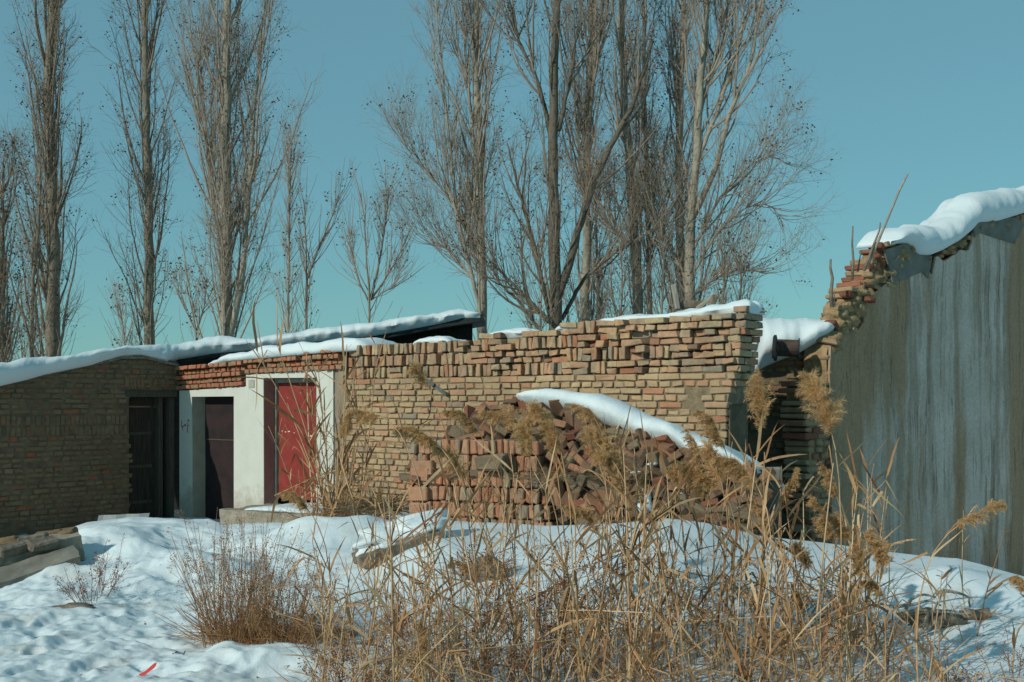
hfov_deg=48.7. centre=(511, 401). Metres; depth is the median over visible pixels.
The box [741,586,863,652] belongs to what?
reed
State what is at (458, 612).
reed
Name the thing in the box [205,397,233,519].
dark door
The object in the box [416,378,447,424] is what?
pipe
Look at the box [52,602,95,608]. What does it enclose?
rock
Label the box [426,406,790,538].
rubble earth
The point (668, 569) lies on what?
reed
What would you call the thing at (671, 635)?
reed
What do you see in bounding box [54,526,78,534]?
brick
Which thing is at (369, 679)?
dry shrub
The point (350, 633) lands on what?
rock
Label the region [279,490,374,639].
plumed reed
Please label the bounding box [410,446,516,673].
reed
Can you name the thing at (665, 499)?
loose brick
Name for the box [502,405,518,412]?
loose brick
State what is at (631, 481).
loose brick
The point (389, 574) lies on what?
reed
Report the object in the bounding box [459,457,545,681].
reed
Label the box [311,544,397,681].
reed
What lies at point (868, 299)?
brick
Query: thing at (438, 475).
loose brick
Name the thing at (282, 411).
reed
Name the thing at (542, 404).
loose brick
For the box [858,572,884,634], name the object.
reed
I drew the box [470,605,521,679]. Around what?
reed
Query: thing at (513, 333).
snow
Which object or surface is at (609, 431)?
loose brick
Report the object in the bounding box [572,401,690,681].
reed
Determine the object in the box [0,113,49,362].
poplar tree
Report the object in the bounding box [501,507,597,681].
reed
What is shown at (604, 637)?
reed
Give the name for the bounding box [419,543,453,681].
reed
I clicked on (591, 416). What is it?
plumed reed
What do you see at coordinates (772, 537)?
reed
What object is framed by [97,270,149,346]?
sapling
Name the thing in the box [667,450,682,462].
loose brick
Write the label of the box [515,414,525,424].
loose brick
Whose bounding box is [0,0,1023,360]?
sky
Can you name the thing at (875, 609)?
reed
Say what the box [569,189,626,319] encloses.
poplar tree
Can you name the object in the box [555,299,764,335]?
snow
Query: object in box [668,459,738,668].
plumed reed
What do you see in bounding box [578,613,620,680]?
reed
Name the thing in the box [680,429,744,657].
plumed reed
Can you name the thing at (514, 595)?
reed
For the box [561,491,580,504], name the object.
loose brick
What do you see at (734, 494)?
loose brick
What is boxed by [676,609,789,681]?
reed
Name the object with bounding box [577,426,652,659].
plumed reed
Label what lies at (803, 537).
reed
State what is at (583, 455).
loose brick
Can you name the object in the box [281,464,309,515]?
reed
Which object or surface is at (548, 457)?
loose brick
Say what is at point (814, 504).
plumed reed
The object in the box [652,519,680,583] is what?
reed
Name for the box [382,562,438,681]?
reed
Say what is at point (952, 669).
dry shrub
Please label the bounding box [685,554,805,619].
reed
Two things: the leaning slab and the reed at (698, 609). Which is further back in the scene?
the leaning slab
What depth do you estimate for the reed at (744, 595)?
7.41 m
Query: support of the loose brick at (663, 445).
on the rubble earth
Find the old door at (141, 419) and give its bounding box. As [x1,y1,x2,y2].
[129,397,153,517]
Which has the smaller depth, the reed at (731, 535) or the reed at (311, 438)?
the reed at (731, 535)
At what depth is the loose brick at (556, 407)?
13.55 m
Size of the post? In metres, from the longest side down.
0.351 x 0.095 x 0.076 m
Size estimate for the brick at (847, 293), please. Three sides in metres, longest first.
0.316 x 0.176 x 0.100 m
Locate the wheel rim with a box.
[772,335,778,360]
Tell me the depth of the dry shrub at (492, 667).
6.52 m
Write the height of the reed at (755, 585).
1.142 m
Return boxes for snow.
[0,309,479,385]
[208,337,395,365]
[244,503,408,518]
[349,508,450,557]
[413,336,466,344]
[489,327,539,338]
[516,388,787,492]
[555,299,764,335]
[753,317,833,372]
[856,186,1023,254]
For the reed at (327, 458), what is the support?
on the snow ground at (104, 642)
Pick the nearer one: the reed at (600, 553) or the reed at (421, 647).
the reed at (421, 647)
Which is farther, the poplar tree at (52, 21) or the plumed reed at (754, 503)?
the poplar tree at (52, 21)
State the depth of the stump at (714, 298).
15.04 m
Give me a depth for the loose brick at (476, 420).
13.70 m
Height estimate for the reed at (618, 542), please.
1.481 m
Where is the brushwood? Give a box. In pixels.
[309,475,416,517]
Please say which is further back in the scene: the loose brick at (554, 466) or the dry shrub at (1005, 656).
the loose brick at (554, 466)
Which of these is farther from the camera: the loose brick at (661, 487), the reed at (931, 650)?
the loose brick at (661, 487)
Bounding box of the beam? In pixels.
[680,300,705,308]
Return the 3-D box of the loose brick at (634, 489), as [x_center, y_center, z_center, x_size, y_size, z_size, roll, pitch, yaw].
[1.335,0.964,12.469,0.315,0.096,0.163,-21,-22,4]
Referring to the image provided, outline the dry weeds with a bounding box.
[438,545,523,576]
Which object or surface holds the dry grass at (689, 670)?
on the snow ground at (104, 642)
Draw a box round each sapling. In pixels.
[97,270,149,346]
[141,235,234,343]
[269,110,316,333]
[286,159,360,331]
[326,150,429,322]
[504,205,571,330]
[586,193,662,317]
[626,179,693,313]
[684,210,779,317]
[692,201,755,321]
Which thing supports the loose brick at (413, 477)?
on the rubble earth
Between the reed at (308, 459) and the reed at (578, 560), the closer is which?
the reed at (578, 560)
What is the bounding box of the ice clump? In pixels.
[637,489,652,513]
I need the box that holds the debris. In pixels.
[22,520,1003,678]
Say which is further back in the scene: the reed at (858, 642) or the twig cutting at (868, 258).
the twig cutting at (868, 258)
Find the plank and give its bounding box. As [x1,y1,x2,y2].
[696,293,716,307]
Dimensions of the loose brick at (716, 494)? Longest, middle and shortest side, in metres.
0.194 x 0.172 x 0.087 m
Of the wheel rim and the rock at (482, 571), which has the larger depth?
the wheel rim
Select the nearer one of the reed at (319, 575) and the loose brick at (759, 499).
the reed at (319, 575)
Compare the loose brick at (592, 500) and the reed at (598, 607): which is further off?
the loose brick at (592, 500)
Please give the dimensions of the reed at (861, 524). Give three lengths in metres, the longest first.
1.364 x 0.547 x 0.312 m
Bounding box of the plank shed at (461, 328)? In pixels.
[129,315,484,509]
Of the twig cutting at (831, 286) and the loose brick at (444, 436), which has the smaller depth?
the loose brick at (444, 436)
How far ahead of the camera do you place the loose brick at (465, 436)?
13.56 m
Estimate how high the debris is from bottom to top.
1.595 m
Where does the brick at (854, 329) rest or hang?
on the ruined gable
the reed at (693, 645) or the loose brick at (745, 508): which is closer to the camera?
the reed at (693, 645)
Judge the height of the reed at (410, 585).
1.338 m
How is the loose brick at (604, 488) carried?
on the rubble earth
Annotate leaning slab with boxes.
[756,467,782,537]
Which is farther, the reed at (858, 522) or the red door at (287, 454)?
the red door at (287, 454)
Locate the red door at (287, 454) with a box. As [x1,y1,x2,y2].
[279,383,315,500]
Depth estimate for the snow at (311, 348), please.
18.53 m
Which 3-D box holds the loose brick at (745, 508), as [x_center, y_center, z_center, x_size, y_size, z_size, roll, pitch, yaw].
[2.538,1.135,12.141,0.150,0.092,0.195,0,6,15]
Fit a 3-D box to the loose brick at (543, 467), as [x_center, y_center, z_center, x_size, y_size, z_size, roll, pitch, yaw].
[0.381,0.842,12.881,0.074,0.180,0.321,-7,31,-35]
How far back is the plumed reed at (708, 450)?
7.12 m
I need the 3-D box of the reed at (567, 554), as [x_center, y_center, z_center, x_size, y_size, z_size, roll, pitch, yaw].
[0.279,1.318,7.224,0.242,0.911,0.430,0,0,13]
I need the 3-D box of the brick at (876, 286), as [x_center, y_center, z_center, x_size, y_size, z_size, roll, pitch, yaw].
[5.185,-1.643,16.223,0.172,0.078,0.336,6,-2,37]
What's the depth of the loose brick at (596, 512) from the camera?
12.22 m
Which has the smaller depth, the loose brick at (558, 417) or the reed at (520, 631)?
the reed at (520, 631)
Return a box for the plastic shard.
[139,662,156,675]
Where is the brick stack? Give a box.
[408,438,558,525]
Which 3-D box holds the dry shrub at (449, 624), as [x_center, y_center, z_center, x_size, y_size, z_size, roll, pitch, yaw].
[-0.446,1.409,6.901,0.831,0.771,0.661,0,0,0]
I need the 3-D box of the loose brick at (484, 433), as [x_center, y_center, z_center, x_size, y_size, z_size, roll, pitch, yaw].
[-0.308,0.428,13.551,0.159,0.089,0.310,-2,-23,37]
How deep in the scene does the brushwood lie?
13.51 m
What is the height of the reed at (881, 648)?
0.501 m
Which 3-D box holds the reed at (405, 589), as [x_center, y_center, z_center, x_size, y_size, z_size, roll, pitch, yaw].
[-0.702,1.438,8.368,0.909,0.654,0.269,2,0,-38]
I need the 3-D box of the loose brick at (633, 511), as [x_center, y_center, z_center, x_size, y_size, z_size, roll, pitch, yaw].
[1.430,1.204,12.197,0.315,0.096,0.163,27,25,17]
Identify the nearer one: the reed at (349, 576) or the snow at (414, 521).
the reed at (349, 576)
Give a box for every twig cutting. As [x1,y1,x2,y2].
[829,259,833,306]
[851,226,854,280]
[857,250,861,271]
[862,222,880,270]
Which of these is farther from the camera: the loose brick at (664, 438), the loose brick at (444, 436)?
the loose brick at (444, 436)
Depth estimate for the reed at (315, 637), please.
6.23 m
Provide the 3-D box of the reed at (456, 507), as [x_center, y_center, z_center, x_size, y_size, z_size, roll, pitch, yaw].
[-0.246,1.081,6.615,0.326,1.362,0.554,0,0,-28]
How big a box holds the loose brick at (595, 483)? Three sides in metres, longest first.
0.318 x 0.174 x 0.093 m
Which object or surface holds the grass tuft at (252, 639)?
on the snow ground at (104, 642)
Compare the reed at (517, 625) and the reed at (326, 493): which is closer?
the reed at (517, 625)
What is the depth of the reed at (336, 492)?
14.02 m
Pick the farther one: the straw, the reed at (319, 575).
the straw
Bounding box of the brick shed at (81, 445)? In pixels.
[0,355,178,537]
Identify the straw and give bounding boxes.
[276,487,405,520]
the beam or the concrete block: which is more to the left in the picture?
the concrete block
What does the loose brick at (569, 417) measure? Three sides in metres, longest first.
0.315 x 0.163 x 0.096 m
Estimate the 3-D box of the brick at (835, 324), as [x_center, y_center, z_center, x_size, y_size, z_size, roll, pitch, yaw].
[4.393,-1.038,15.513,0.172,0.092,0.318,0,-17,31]
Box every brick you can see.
[0,535,18,544]
[0,540,28,557]
[16,532,48,540]
[26,535,59,552]
[35,529,61,534]
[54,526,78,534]
[399,473,414,482]
[406,461,410,471]
[410,474,421,481]
[427,469,446,486]
[442,430,450,438]
[445,472,457,479]
[447,425,460,437]
[455,433,475,439]
[459,427,469,435]
[464,405,475,422]
[470,466,484,478]
[472,414,484,424]
[474,430,490,438]
[475,405,492,416]
[479,418,495,434]
[489,404,510,411]
[493,432,504,439]
[495,424,508,438]
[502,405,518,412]
[503,399,516,405]
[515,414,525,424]
[518,400,527,414]
[531,427,544,434]
[532,433,544,440]
[537,402,549,409]
[539,462,549,473]
[539,480,550,495]
[540,464,556,480]
[542,439,554,461]
[543,407,562,419]
[545,452,556,464]
[548,418,571,429]
[549,399,562,413]
[551,459,568,472]
[551,479,564,508]
[555,438,567,450]
[556,429,569,439]
[556,449,570,455]
[558,507,580,523]
[560,408,564,416]
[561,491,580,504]
[562,452,578,465]
[563,428,581,440]
[563,470,583,491]
[564,403,577,413]
[564,410,576,429]
[564,499,591,507]
[567,441,580,453]
[568,463,591,477]
[569,450,584,464]
[571,474,585,493]
[574,414,587,429]
[574,515,593,524]
[575,429,592,445]
[578,498,594,514]
[579,443,599,460]
[580,460,595,473]
[583,492,600,505]
[584,478,604,490]
[586,457,597,466]
[590,506,603,523]
[591,489,618,511]
[593,467,604,481]
[594,495,610,521]
[596,485,611,494]
[603,479,628,487]
[606,428,630,439]
[608,515,632,523]
[609,495,619,519]
[613,488,623,501]
[615,433,639,444]
[618,443,635,457]
[619,460,633,472]
[619,498,635,506]
[620,456,645,466]
[621,473,633,483]
[626,439,639,450]
[626,482,641,494]
[628,461,645,470]
[632,471,651,482]
[632,506,653,519]
[633,448,649,462]
[635,428,649,440]
[635,431,650,437]
[639,439,660,451]
[642,466,662,477]
[645,451,659,467]
[650,491,662,497]
[652,435,673,443]
[653,476,666,486]
[654,448,674,456]
[654,482,672,505]
[655,507,668,517]
[658,442,676,449]
[659,451,672,473]
[662,497,667,507]
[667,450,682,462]
[668,482,682,491]
[669,492,685,500]
[672,501,687,514]
[675,447,687,453]
[677,449,693,463]
[677,514,693,520]
[682,495,698,504]
[683,499,711,517]
[690,484,704,503]
[694,516,709,523]
[701,498,718,507]
[704,489,722,500]
[707,512,728,525]
[708,480,726,491]
[711,501,740,515]
[721,486,737,496]
[725,520,734,529]
[726,509,756,522]
[729,492,751,503]
[730,482,757,495]
[739,476,759,491]
[740,529,759,534]
[741,503,754,512]
[743,463,757,478]
[747,504,770,517]
[750,516,768,529]
[752,496,761,505]
[756,482,772,498]
[757,467,775,482]
[816,337,840,345]
[824,320,838,330]
[834,304,853,311]
[839,290,857,298]
[849,325,858,332]
[862,272,873,278]
[862,296,875,302]
[872,284,881,289]
[873,253,885,267]
[875,242,886,250]
[883,241,894,246]
[883,282,897,288]
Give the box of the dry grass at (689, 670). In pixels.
[263,516,998,681]
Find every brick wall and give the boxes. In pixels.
[345,306,764,525]
[747,350,804,520]
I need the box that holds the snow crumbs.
[630,462,741,510]
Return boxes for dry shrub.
[52,550,132,603]
[89,533,125,592]
[163,503,316,647]
[201,545,345,644]
[280,602,441,681]
[373,579,503,681]
[416,605,555,681]
[464,498,601,681]
[506,512,630,674]
[565,609,675,681]
[702,639,808,681]
[872,643,967,681]
[921,642,1023,681]
[973,618,1023,681]
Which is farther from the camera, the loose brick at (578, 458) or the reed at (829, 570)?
the loose brick at (578, 458)
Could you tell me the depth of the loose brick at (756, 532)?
11.92 m
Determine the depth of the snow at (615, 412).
13.18 m
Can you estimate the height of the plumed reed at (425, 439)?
1.656 m
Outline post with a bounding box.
[671,284,680,309]
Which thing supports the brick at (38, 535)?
on the concrete slab at (68, 540)
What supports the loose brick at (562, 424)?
on the rubble earth
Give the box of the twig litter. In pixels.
[488,456,666,487]
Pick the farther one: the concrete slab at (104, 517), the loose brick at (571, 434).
the concrete slab at (104, 517)
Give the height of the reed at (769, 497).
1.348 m
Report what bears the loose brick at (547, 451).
on the rubble earth
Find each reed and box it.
[233,298,342,503]
[250,293,339,510]
[256,401,304,515]
[261,584,357,653]
[271,444,348,520]
[278,512,338,650]
[278,557,319,648]
[279,403,336,509]
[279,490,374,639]
[281,305,337,515]
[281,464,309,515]
[282,447,318,515]
[283,354,334,501]
[286,580,359,681]
[286,589,357,681]
[292,385,346,512]
[292,654,317,681]
[295,407,339,501]
[295,477,357,516]
[295,556,353,662]
[297,599,327,681]
[299,382,328,516]
[299,433,332,512]
[303,414,337,511]
[307,450,339,505]
[308,361,366,504]
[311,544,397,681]
[317,395,356,495]
[319,423,366,506]
[320,369,355,516]
[324,592,365,668]
[326,527,410,681]
[328,449,376,516]
[328,545,377,647]
[328,597,399,618]
[331,321,361,498]
[334,385,395,509]
[334,595,353,681]
[337,391,451,681]
[337,518,410,630]
[338,334,376,515]
[338,515,367,648]
[342,328,401,492]
[344,436,410,516]
[346,492,390,658]
[347,478,408,631]
[348,648,436,681]
[349,476,398,654]
[351,626,419,669]
[352,498,428,658]
[353,397,376,502]
[354,475,423,634]
[357,450,379,497]
[357,481,430,681]
[358,574,406,678]
[362,479,449,681]
[363,509,401,676]
[366,559,458,639]
[368,478,467,681]
[374,610,487,665]
[377,566,440,681]
[379,616,437,681]
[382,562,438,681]
[382,581,444,681]
[389,512,459,678]
[391,424,499,655]
[394,590,430,663]
[396,503,453,658]
[396,514,492,681]
[398,527,453,680]
[398,630,423,681]
[400,496,439,611]
[404,360,489,660]
[404,494,458,632]
[404,530,448,626]
[408,579,474,678]
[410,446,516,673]
[412,645,473,675]
[414,546,443,680]
[414,626,446,681]
[415,539,444,657]
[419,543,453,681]
[427,451,489,680]
[427,472,493,680]
[428,518,454,616]
[429,444,510,653]
[433,559,502,669]
[438,564,471,672]
[440,637,568,681]
[441,407,530,636]
[443,589,483,681]
[446,465,537,681]
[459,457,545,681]
[464,576,578,644]
[470,449,507,631]
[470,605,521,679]
[471,435,544,631]
[476,403,596,660]
[476,537,497,640]
[478,456,543,627]
[481,448,528,605]
[482,485,542,681]
[483,517,556,681]
[488,561,543,662]
[491,584,543,676]
[491,629,599,681]
[497,591,543,672]
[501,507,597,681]
[504,437,599,681]
[508,398,584,679]
[526,610,664,681]
[529,401,598,680]
[534,420,602,655]
[536,525,615,681]
[537,586,606,618]
[539,544,572,675]
[543,574,639,678]
[544,660,625,680]
[545,618,683,675]
[547,602,622,680]
[548,468,618,681]
[559,562,622,651]
[561,593,588,678]
[563,504,668,643]
[566,484,606,609]
[568,540,663,610]
[569,403,633,649]
[569,519,635,681]
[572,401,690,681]
[577,420,632,603]
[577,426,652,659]
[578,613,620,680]
[579,493,652,623]
[582,424,646,624]
[585,476,661,674]
[587,404,635,619]
[587,577,612,667]
[592,419,668,639]
[592,440,670,673]
[592,456,681,677]
[594,656,626,681]
[597,441,641,666]
[604,517,630,640]
[605,408,678,654]
[609,484,672,680]
[611,636,675,681]
[613,632,661,681]
[614,463,711,677]
[615,477,702,681]
[616,540,653,652]
[616,591,689,680]
[617,608,708,652]
[619,408,679,639]
[620,563,733,672]
[621,454,706,649]
[622,631,718,681]
[630,507,677,681]
[631,473,669,651]
[633,550,674,619]
[634,528,673,623]
[645,595,714,632]
[646,493,670,599]
[648,593,764,668]
[648,615,794,680]
[650,560,707,681]
[650,566,758,649]
[651,434,700,666]
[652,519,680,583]
[655,447,747,656]
[656,551,685,631]
[661,618,756,673]
[662,512,691,602]
[664,469,752,666]
[664,533,717,636]
[666,583,710,681]
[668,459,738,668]
[669,479,731,628]
[674,529,752,654]
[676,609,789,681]
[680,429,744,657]
[680,442,758,619]
[681,516,716,644]
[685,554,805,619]
[686,569,748,637]
[693,408,748,650]
[695,439,769,661]
[701,535,753,654]
[706,571,805,655]
[708,454,798,681]
[708,481,734,624]
[711,422,795,675]
[711,439,790,672]
[712,368,774,681]
[717,452,799,643]
[717,559,732,658]
[721,538,761,614]
[722,424,805,626]
[722,482,754,588]
[725,470,786,681]
[730,586,897,681]
[735,498,833,666]
[736,460,797,599]
[736,466,800,673]
[739,592,832,667]
[741,526,775,648]
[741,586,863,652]
[744,493,809,651]
[747,586,857,675]
[747,619,817,681]
[751,543,839,681]
[753,522,820,681]
[754,612,811,681]
[756,527,861,599]
[756,591,841,664]
[761,541,810,679]
[771,467,825,680]
[773,581,843,672]
[775,498,809,669]
[778,445,859,678]
[779,600,907,679]
[782,476,819,602]
[787,541,843,652]
[789,498,862,660]
[791,549,847,650]
[795,367,873,672]
[795,583,862,681]
[795,629,877,678]
[797,612,871,680]
[798,536,877,681]
[802,495,859,680]
[802,629,851,681]
[803,429,903,681]
[815,469,882,681]
[816,462,901,676]
[817,464,897,662]
[819,468,886,628]
[823,527,909,677]
[824,557,881,653]
[826,511,918,681]
[827,566,856,629]
[829,442,918,626]
[838,506,899,647]
[844,541,887,631]
[852,593,906,681]
[853,582,882,681]
[854,566,906,662]
[855,439,898,661]
[855,599,882,665]
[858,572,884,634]
[860,580,914,680]
[861,471,902,647]
[862,609,960,681]
[877,564,957,681]
[881,649,907,681]
[883,589,912,680]
[887,498,1007,681]
[904,611,959,673]
[915,576,975,681]
[917,603,937,674]
[918,635,940,681]
[921,671,953,681]
[937,595,1022,641]
[938,508,978,609]
[939,660,1005,680]
[952,646,988,681]
[974,672,1023,681]
[976,530,1017,635]
[1007,575,1023,673]
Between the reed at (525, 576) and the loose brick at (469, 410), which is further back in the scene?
the loose brick at (469, 410)
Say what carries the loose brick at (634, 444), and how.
on the rubble earth
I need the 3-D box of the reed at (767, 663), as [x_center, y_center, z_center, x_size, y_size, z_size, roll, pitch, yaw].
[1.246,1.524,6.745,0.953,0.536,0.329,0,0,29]
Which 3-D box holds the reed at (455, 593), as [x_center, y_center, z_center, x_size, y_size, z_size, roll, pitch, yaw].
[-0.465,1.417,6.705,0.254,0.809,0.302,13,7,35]
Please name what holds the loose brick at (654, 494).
on the rubble earth
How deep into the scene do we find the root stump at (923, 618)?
8.13 m
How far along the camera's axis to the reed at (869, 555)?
6.73 m
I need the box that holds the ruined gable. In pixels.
[778,213,1023,575]
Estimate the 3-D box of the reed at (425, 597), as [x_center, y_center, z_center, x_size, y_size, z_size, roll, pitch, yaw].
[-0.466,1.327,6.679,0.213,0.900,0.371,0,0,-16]
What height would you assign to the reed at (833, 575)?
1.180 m
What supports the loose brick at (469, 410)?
on the rubble earth
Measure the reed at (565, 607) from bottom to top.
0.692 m
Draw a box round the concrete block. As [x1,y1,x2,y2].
[474,453,513,470]
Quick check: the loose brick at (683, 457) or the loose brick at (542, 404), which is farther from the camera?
the loose brick at (542, 404)
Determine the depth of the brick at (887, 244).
16.32 m
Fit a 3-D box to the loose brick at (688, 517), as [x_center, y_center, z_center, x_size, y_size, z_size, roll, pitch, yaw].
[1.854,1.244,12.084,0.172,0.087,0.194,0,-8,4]
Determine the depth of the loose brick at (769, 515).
12.06 m
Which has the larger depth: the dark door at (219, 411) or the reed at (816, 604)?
the dark door at (219, 411)
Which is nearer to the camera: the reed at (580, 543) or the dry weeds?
the reed at (580, 543)
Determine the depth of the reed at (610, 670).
6.41 m
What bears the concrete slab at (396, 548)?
on the snow ground at (104, 642)
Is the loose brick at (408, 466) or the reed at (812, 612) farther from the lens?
the loose brick at (408, 466)
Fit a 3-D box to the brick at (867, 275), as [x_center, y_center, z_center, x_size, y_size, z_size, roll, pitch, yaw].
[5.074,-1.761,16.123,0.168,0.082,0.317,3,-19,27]
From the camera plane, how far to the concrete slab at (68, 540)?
11.57 m
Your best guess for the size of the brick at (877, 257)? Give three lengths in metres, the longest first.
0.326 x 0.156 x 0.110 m
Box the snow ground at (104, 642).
[0,510,1023,681]
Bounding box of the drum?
[772,338,799,358]
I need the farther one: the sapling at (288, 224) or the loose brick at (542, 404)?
the sapling at (288, 224)
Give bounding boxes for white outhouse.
[174,350,351,519]
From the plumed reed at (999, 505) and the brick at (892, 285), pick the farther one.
the brick at (892, 285)
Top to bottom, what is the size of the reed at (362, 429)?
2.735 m
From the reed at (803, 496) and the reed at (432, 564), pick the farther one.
the reed at (432, 564)
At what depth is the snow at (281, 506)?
16.50 m
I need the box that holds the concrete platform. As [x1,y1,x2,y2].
[219,503,390,524]
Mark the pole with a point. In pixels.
(885, 224)
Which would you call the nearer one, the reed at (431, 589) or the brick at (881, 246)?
the reed at (431, 589)
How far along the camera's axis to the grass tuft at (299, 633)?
8.13 m
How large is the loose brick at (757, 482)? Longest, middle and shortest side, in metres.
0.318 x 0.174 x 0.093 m
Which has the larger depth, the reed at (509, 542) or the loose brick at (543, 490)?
the loose brick at (543, 490)
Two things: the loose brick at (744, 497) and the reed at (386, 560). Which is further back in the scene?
the loose brick at (744, 497)
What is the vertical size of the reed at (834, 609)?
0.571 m
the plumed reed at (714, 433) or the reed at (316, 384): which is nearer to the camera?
the plumed reed at (714, 433)
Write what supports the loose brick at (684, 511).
on the rubble earth
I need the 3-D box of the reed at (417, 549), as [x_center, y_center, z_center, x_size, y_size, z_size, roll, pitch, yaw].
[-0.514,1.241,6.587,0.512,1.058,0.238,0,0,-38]
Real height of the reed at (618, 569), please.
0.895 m
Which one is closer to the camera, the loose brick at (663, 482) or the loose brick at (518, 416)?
the loose brick at (663, 482)
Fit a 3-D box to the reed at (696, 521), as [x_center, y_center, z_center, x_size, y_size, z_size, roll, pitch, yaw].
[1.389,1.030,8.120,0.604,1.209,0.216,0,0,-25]
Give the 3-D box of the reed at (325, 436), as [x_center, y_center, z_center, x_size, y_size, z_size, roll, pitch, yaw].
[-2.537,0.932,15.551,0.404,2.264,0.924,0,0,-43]
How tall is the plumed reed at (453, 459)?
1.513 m
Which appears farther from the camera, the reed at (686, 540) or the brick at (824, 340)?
the brick at (824, 340)
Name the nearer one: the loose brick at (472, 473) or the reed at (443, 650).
the reed at (443, 650)
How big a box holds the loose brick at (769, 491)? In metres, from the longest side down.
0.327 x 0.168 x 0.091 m
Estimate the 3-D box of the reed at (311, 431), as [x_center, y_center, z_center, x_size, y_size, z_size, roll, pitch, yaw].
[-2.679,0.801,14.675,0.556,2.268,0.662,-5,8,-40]
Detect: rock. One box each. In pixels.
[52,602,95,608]
[314,626,357,639]
[463,555,507,582]
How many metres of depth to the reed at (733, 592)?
7.56 m
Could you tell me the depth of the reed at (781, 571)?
6.64 m
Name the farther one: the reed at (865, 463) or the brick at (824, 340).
the brick at (824, 340)
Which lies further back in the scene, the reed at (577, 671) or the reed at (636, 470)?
the reed at (636, 470)
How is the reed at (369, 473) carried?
on the snow ground at (104, 642)
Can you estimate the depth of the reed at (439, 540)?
6.40 m
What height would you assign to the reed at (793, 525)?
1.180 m
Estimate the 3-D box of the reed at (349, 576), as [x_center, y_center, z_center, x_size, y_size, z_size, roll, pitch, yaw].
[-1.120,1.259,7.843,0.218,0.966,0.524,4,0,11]
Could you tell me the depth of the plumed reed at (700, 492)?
7.28 m
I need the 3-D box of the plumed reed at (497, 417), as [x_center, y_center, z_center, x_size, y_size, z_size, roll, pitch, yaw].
[0.165,0.880,7.386,0.814,1.766,0.364,0,0,0]
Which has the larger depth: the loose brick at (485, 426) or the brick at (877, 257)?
the brick at (877, 257)
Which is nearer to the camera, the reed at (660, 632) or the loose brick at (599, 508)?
the reed at (660, 632)
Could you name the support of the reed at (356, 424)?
on the snow ground at (104, 642)
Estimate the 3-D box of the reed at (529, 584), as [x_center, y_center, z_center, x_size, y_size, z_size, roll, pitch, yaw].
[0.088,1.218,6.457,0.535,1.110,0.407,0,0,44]
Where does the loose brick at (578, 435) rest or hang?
on the rubble earth
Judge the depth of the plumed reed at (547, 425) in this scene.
6.90 m
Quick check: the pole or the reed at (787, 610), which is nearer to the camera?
the reed at (787, 610)
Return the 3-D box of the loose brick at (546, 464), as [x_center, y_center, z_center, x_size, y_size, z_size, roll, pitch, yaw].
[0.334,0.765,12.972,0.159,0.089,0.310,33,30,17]
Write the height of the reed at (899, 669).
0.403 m
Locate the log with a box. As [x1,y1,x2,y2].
[959,607,991,619]
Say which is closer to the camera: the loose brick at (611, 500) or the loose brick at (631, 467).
the loose brick at (611, 500)
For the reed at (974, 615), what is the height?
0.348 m
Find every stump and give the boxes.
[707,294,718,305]
[894,589,970,640]
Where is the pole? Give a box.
[868,174,907,266]
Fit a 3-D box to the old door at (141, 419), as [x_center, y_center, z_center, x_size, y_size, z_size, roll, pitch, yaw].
[-6.802,1.130,20.617,0.055,2.439,0.640,0,0,40]
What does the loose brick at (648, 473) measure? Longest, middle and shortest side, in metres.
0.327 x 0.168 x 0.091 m
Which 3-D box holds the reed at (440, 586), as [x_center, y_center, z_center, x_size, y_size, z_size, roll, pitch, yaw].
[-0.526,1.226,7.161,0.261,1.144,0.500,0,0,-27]
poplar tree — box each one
[0,0,99,356]
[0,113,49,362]
[5,102,83,360]
[85,0,193,345]
[145,0,324,338]
[360,0,524,339]
[432,0,730,329]
[528,0,628,321]
[535,0,682,316]
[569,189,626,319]
[606,0,691,314]
[607,0,849,313]
[640,0,728,312]
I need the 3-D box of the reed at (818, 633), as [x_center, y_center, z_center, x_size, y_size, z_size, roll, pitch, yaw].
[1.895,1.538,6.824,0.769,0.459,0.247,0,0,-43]
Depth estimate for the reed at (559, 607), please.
6.59 m
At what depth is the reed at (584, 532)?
5.94 m
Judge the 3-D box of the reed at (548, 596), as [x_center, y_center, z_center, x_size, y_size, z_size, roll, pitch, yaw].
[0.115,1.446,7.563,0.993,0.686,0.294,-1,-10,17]
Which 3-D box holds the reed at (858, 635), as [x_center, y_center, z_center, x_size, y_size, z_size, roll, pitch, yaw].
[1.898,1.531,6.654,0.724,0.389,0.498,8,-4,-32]
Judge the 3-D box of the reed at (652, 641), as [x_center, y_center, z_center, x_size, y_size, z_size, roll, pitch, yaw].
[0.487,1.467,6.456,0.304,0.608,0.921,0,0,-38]
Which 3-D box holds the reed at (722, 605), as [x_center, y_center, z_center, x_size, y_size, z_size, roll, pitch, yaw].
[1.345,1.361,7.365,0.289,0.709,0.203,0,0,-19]
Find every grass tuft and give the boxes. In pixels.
[141,583,270,642]
[175,594,291,644]
[188,585,309,644]
[209,589,353,644]
[236,591,364,644]
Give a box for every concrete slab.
[0,532,84,566]
[0,545,80,587]
[97,513,149,520]
[352,530,443,569]
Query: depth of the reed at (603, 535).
8.24 m
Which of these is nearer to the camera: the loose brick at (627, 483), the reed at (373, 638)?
the reed at (373, 638)
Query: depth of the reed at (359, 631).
6.13 m
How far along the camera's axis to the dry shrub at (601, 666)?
6.70 m
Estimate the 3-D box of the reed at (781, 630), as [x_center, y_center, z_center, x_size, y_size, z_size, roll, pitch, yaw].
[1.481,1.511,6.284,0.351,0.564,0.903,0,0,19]
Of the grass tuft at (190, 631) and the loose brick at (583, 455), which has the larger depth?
the loose brick at (583, 455)
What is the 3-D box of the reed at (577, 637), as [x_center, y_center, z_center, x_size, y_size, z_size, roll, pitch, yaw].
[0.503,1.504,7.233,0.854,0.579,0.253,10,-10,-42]
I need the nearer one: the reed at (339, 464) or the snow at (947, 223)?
the reed at (339, 464)

